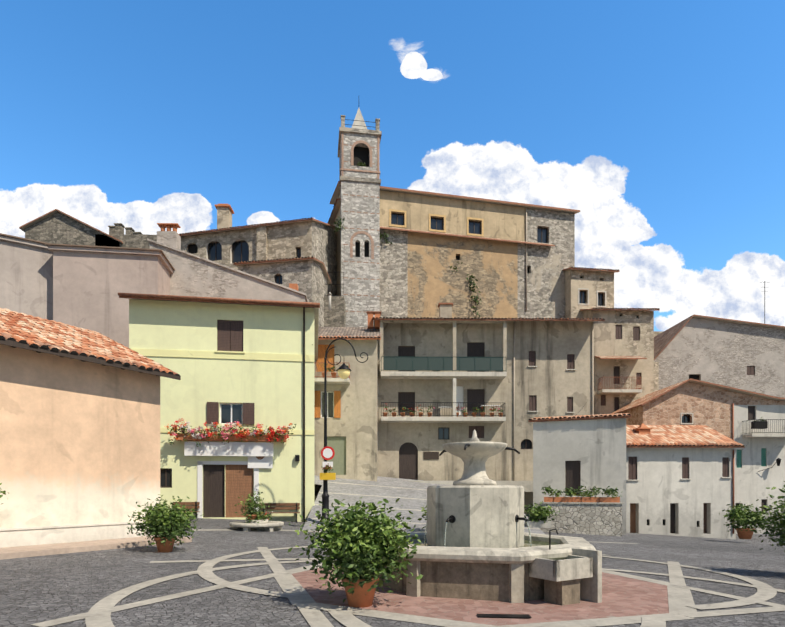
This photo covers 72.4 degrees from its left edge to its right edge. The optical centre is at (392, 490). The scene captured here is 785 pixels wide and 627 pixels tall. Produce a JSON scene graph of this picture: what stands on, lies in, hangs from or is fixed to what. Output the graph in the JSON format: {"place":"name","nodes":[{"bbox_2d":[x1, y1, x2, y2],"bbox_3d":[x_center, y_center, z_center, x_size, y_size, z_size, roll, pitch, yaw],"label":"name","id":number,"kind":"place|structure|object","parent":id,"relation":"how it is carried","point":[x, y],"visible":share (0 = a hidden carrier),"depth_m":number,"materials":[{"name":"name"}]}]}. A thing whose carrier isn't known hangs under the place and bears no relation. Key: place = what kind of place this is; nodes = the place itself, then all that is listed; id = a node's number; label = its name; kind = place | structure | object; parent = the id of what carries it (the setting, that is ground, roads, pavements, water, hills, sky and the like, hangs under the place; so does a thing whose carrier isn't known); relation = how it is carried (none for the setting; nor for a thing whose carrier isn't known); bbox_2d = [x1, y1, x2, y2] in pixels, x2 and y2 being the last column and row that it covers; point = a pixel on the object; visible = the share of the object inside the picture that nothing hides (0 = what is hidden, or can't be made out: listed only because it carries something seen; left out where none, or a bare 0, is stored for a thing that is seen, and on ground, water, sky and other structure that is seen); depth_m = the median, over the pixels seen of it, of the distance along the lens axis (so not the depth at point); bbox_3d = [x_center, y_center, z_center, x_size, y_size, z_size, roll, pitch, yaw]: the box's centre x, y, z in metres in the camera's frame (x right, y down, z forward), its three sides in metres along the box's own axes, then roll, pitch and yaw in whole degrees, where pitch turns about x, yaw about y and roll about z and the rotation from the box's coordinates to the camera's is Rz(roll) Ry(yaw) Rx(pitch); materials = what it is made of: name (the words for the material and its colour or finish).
{"place":"outdoors","nodes":[
{"label":"outdoors","id":0,"kind":"place"},
{"bbox_2d":[95,223,156,248],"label":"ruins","id":1,"kind":"object","parent":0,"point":[131,238],"visible":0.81,"depth_m":47.57,"materials":[{"name":"stone"}]},
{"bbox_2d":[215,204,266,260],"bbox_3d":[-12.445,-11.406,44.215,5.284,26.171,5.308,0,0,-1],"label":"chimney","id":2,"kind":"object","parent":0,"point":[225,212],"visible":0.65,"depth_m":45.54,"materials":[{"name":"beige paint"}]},
{"bbox_2d":[328,198,340,294],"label":"church wing","id":3,"kind":"structure","parent":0,"point":[335,214],"depth_m":45.91,"materials":[{"name":"grey stone"}]},
{"bbox_2d":[328,292,380,328],"bbox_3d":[-2.608,-12.412,37.024,3.837,2.119,0.755,0,0,-15],"label":"chimney","id":4,"kind":"object","parent":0,"point":[370,314],"visible":0.96,"depth_m":37.18,"materials":[{"name":"orange brick"}]},
{"bbox_2d":[334,108,381,258],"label":"bell tower","id":5,"kind":"structure","parent":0,"point":[359,126],"depth_m":43.65,"materials":[{"name":"grey stone"}]},
{"bbox_2d":[0,514,784,626],"bbox_3d":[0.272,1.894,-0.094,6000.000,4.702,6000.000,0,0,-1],"label":"piazza cobbles","id":6,"kind":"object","parent":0,"point":[36,589],"visible":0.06,"depth_m":10.17,"materials":[{"name":"grey stone"}]},
{"bbox_2d":[0,233,52,319],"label":"mauve building","id":7,"kind":"structure","parent":6,"relation":"on","point":[26,276],"depth_m":29.68,"materials":[{"name":"paint"}]},
{"bbox_2d":[19,209,122,246],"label":"stone gable","id":8,"kind":"structure","parent":6,"relation":"on","point":[56,226],"depth_m":47.46,"materials":[{"name":"stone"}]},
{"bbox_2d":[0,308,179,528],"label":"house","id":9,"kind":"structure","parent":6,"relation":"on","point":[79,442],"depth_m":14.41,"materials":[{"name":"paint"}]},
{"bbox_2d":[0,483,7,503],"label":"plant","id":10,"kind":"object","parent":9,"relation":"attached to","point":[4,491],"visible":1,"depth_m":12.34,"materials":[{"name":"green plant"}]},
{"bbox_2d":[0,338,191,559],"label":"building trim","id":11,"kind":"structure","parent":9,"relation":"attached to","point":[23,542],"depth_m":13.76,"materials":[{"name":"beige paint"}]},
{"bbox_2d":[45,243,174,347],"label":"mauve building","id":12,"kind":"structure","parent":6,"relation":"on","point":[90,282],"depth_m":29.93,"materials":[{"name":"paint"}]},
{"bbox_2d":[126,494,201,552],"bbox_3d":[-5.754,0.827,13.423,1.800,1.462,1.746,0,0,-1],"label":"potted bush","id":13,"kind":"object","parent":6,"relation":"on","point":[167,525],"visible":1,"depth_m":13.21,"materials":[{"name":"green plant"}]},
{"bbox_2d":[173,502,199,518],"bbox_3d":[-9.399,0.951,24.288,1.160,0.900,0.485,0,0,-8],"label":"bench","id":14,"kind":"object","parent":6,"relation":"on","point":[191,503],"visible":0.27,"depth_m":24.52,"materials":[{"name":"brown wood"}]},
{"bbox_2d":[119,296,319,521],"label":"yellow building","id":15,"kind":"structure","parent":6,"relation":"on","point":[250,393],"depth_m":24.95,"materials":[{"name":"yellow paint"}]},
{"bbox_2d":[118,292,319,521],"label":"building trim","id":16,"kind":"structure","parent":15,"relation":"attached to","point":[259,453],"depth_m":24.68,"materials":[{"name":"paint"}]},
{"bbox_2d":[164,418,295,446],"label":"flower box geraniums","id":17,"kind":"object","parent":15,"relation":"attached to","point":[255,432],"visible":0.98,"depth_m":24.23,"materials":[{"name":"red plant"}]},
{"bbox_2d":[147,223,307,301],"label":"house","id":18,"kind":"structure","parent":6,"relation":"on","point":[195,275],"depth_m":33.02,"materials":[{"name":"paint"}]},
{"bbox_2d":[229,510,283,531],"bbox_3d":[-5.141,1.169,20.327,2.000,1.058,2.000,0,0,-1],"label":"stone bench","id":19,"kind":"object","parent":6,"relation":"on","point":[259,523],"visible":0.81,"depth_m":19.91,"materials":[{"name":"stone"}]},
{"bbox_2d":[235,489,269,519],"bbox_3d":[-5.233,0.567,20.134,1.308,1.273,1.294,0,0,-1],"label":"pot plant on bench","id":20,"kind":"object","parent":19,"relation":"on","point":[255,505],"visible":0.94,"depth_m":20.04,"materials":[{"name":"plant"}]},
{"bbox_2d":[179,217,337,294],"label":"stone building arches","id":21,"kind":"structure","parent":6,"relation":"on","point":[304,238],"depth_m":42.54,"materials":[{"name":"beige stone"}]},
{"bbox_2d":[260,503,299,521],"bbox_3d":[-5.238,1.014,24.909,1.819,0.900,0.485,0,0,-8],"label":"bench","id":22,"kind":"object","parent":6,"relation":"on","point":[283,504],"visible":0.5,"depth_m":25.09,"materials":[{"name":"brown wood"}]},
{"bbox_2d":[233,256,330,326],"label":"stone building","id":23,"kind":"structure","parent":6,"relation":"on","point":[309,276],"depth_m":39.27,"materials":[{"name":"grey stone"}]},
{"bbox_2d":[324,296,345,326],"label":"stone terrace wall","id":24,"kind":"structure","parent":6,"relation":"on","point":[335,316],"depth_m":41.84,"materials":[{"name":"grey stone"}]},
{"bbox_2d":[324,272,343,295],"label":"terrace railing","id":25,"kind":"object","parent":24,"relation":"on","point":[339,284],"visible":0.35,"depth_m":41.94,"materials":[{"name":"black metal"}]},
{"bbox_2d":[314,327,380,501],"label":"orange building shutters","id":26,"kind":"object","parent":6,"relation":"on","point":[352,424],"visible":0.67,"depth_m":34.88,"materials":[{"name":"paint"}]},
{"bbox_2d":[314,362,349,383],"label":"balcony","id":27,"kind":"structure","parent":26,"relation":"attached to","point":[333,380],"depth_m":33.97,"materials":[{"name":"white concrete"}]},
{"bbox_2d":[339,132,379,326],"bbox_3d":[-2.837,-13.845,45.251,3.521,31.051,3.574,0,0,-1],"label":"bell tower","id":28,"kind":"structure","parent":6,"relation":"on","point":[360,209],"depth_m":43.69,"materials":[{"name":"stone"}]},
{"bbox_2d":[30,529,784,626],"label":"piazza paving bands","id":29,"kind":"object","parent":6,"relation":"on","point":[632,599],"visible":0.58,"depth_m":8.02,"materials":[{"name":"stone"}]},
{"bbox_2d":[288,497,425,607],"bbox_3d":[-0.448,0.878,7.783,1.812,1.585,1.848,0,0,-43],"label":"potted bush","id":30,"kind":"object","parent":29,"relation":"on","point":[356,542],"visible":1,"depth_m":7.54,"materials":[{"name":"green plant"}]},
{"bbox_2d":[365,429,601,604],"bbox_3d":[1.558,0.278,10.192,4.159,2.900,4.230,0,0,14],"label":"fountain","id":31,"kind":"object","parent":29,"relation":"on","point":[477,542],"visible":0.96,"depth_m":8.51,"materials":[{"name":"stone"}]},
{"bbox_2d":[330,181,579,317],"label":"church building","id":32,"kind":"structure","parent":6,"relation":"on","point":[517,258],"depth_m":46.40,"materials":[{"name":"beige stone"}]},
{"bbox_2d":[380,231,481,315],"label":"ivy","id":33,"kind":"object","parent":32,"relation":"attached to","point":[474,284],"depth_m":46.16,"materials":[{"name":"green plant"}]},
{"bbox_2d":[528,413,631,534],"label":"white building","id":34,"kind":"structure","parent":6,"relation":"on","point":[587,451],"depth_m":29.64,"materials":[{"name":"paint"}]},
{"bbox_2d":[539,502,623,535],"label":"retaining wall","id":35,"kind":"structure","parent":6,"relation":"on","point":[598,518],"depth_m":26.71,"materials":[{"name":"stone"}]},
{"bbox_2d":[541,485,621,501],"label":"geranium pots","id":36,"kind":"object","parent":35,"relation":"on","point":[586,494],"depth_m":26.90,"materials":[{"name":"ceramic"}]},
{"bbox_2d":[654,331,663,336],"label":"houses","id":37,"kind":"structure","parent":6,"relation":"on","point":[656,333],"depth_m":60.36,"materials":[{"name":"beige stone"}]},
{"bbox_2d":[626,425,744,538],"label":"white tiled building","id":38,"kind":"structure","parent":6,"relation":"on","point":[679,480],"depth_m":33.19,"materials":[{"name":"white paint"}]},
{"bbox_2d":[633,423,733,533],"bbox_3d":[18.583,-0.880,34.459,5.696,7.112,1.014,0,0,18],"label":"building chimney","id":39,"kind":"object","parent":38,"relation":"on","point":[642,428],"visible":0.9,"depth_m":34.88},
{"bbox_2d":[611,378,784,533],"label":"house","id":40,"kind":"structure","parent":6,"relation":"on","point":[690,401],"depth_m":39.30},
{"bbox_2d":[732,403,784,471],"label":"balcony","id":41,"kind":"structure","parent":40,"relation":"attached to","point":[762,424],"depth_m":38.30,"materials":[{"name":"white metal"}]},
{"bbox_2d":[719,504,768,538],"bbox_3d":[16.857,1.413,25.678,2.282,1.784,2.071,0,0,-1],"label":"potted bush","id":42,"kind":"object","parent":6,"relation":"on","point":[740,517],"visible":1,"depth_m":25.39,"materials":[{"name":"green plant"}]},
{"bbox_2d":[756,481,784,554],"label":"potted bush","id":43,"kind":"object","parent":6,"relation":"on","point":[773,519],"visible":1,"depth_m":11.81,"materials":[{"name":"plant"}]},
{"bbox_2d":[0,0,784,330],"label":"sky","id":44,"kind":"structure","parent":0,"point":[660,122],"materials":[{"name":"blue"}]},
{"bbox_2d":[302,475,544,533],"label":"ramp","id":45,"kind":"structure","parent":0,"point":[411,494],"depth_m":29.25,"materials":[{"name":"stone"}]},
{"bbox_2d":[320,338,367,519],"bbox_3d":[-2.019,-2.514,21.915,1.965,7.427,0.716,0,0,-17],"label":"ornate street lamp","id":46,"kind":"object","parent":45,"relation":"on","point":[344,371],"visible":1,"depth_m":21.76,"materials":[{"name":"black metal"}]},
{"bbox_2d":[421,505,426,530],"bbox_3d":[1.989,0.944,20.967,1.784,1.276,1.456,0,0,-1],"label":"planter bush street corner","id":47,"kind":"object","parent":45,"relation":"on","point":[423,509],"visible":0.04,"depth_m":20.99,"materials":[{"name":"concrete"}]},
{"bbox_2d":[524,501,559,527],"bbox_3d":[6.434,1.034,23.402,1.533,1.184,1.559,0,0,-44],"label":"potted plant","id":48,"kind":"object","parent":45,"relation":"on","point":[537,514],"visible":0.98,"depth_m":23.25,"materials":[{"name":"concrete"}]},
{"bbox_2d":[372,303,604,513],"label":"building balconies","id":49,"kind":"structure","parent":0,"point":[553,367],"depth_m":38.00,"materials":[{"name":"beige paint"}]},
{"bbox_2d":[382,403,502,416],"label":"balcony pots","id":50,"kind":"object","parent":49,"relation":"on","point":[412,412],"visible":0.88,"depth_m":37.04,"materials":[{"name":"ceramic"}]},
{"bbox_2d":[312,344,748,449],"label":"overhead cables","id":51,"kind":"object","parent":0,"point":[542,426],"visible":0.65,"depth_m":36.15,"materials":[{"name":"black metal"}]},
{"bbox_2d":[563,267,619,317],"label":"house","id":52,"kind":"structure","parent":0,"point":[588,288],"depth_m":47.44,"materials":[{"name":"beige paint"}]},
{"bbox_2d":[580,308,659,414],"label":"beige house","id":53,"kind":"structure","parent":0,"point":[623,331],"depth_m":45.20,"materials":[{"name":"beige paint"}]},
{"bbox_2d":[595,356,646,394],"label":"balcony","id":54,"kind":"structure","parent":53,"relation":"attached to","point":[624,391],"depth_m":44.22,"materials":[{"name":"beige concrete"}]},
{"bbox_2d":[654,314,784,397],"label":"beige building","id":55,"kind":"structure","parent":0,"point":[745,355],"depth_m":52.41,"materials":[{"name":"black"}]},
{"bbox_2d":[654,362,658,391],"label":"wall","id":56,"kind":"structure","parent":55,"relation":"attached to","point":[656,376],"depth_m":50.28,"materials":[{"name":"beige paint"}]},
{"bbox_2d":[764,281,764,323],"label":"roof antenna","id":57,"kind":"structure","parent":55,"relation":"on","point":[764,302],"depth_m":53.47,"materials":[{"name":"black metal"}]}
]}

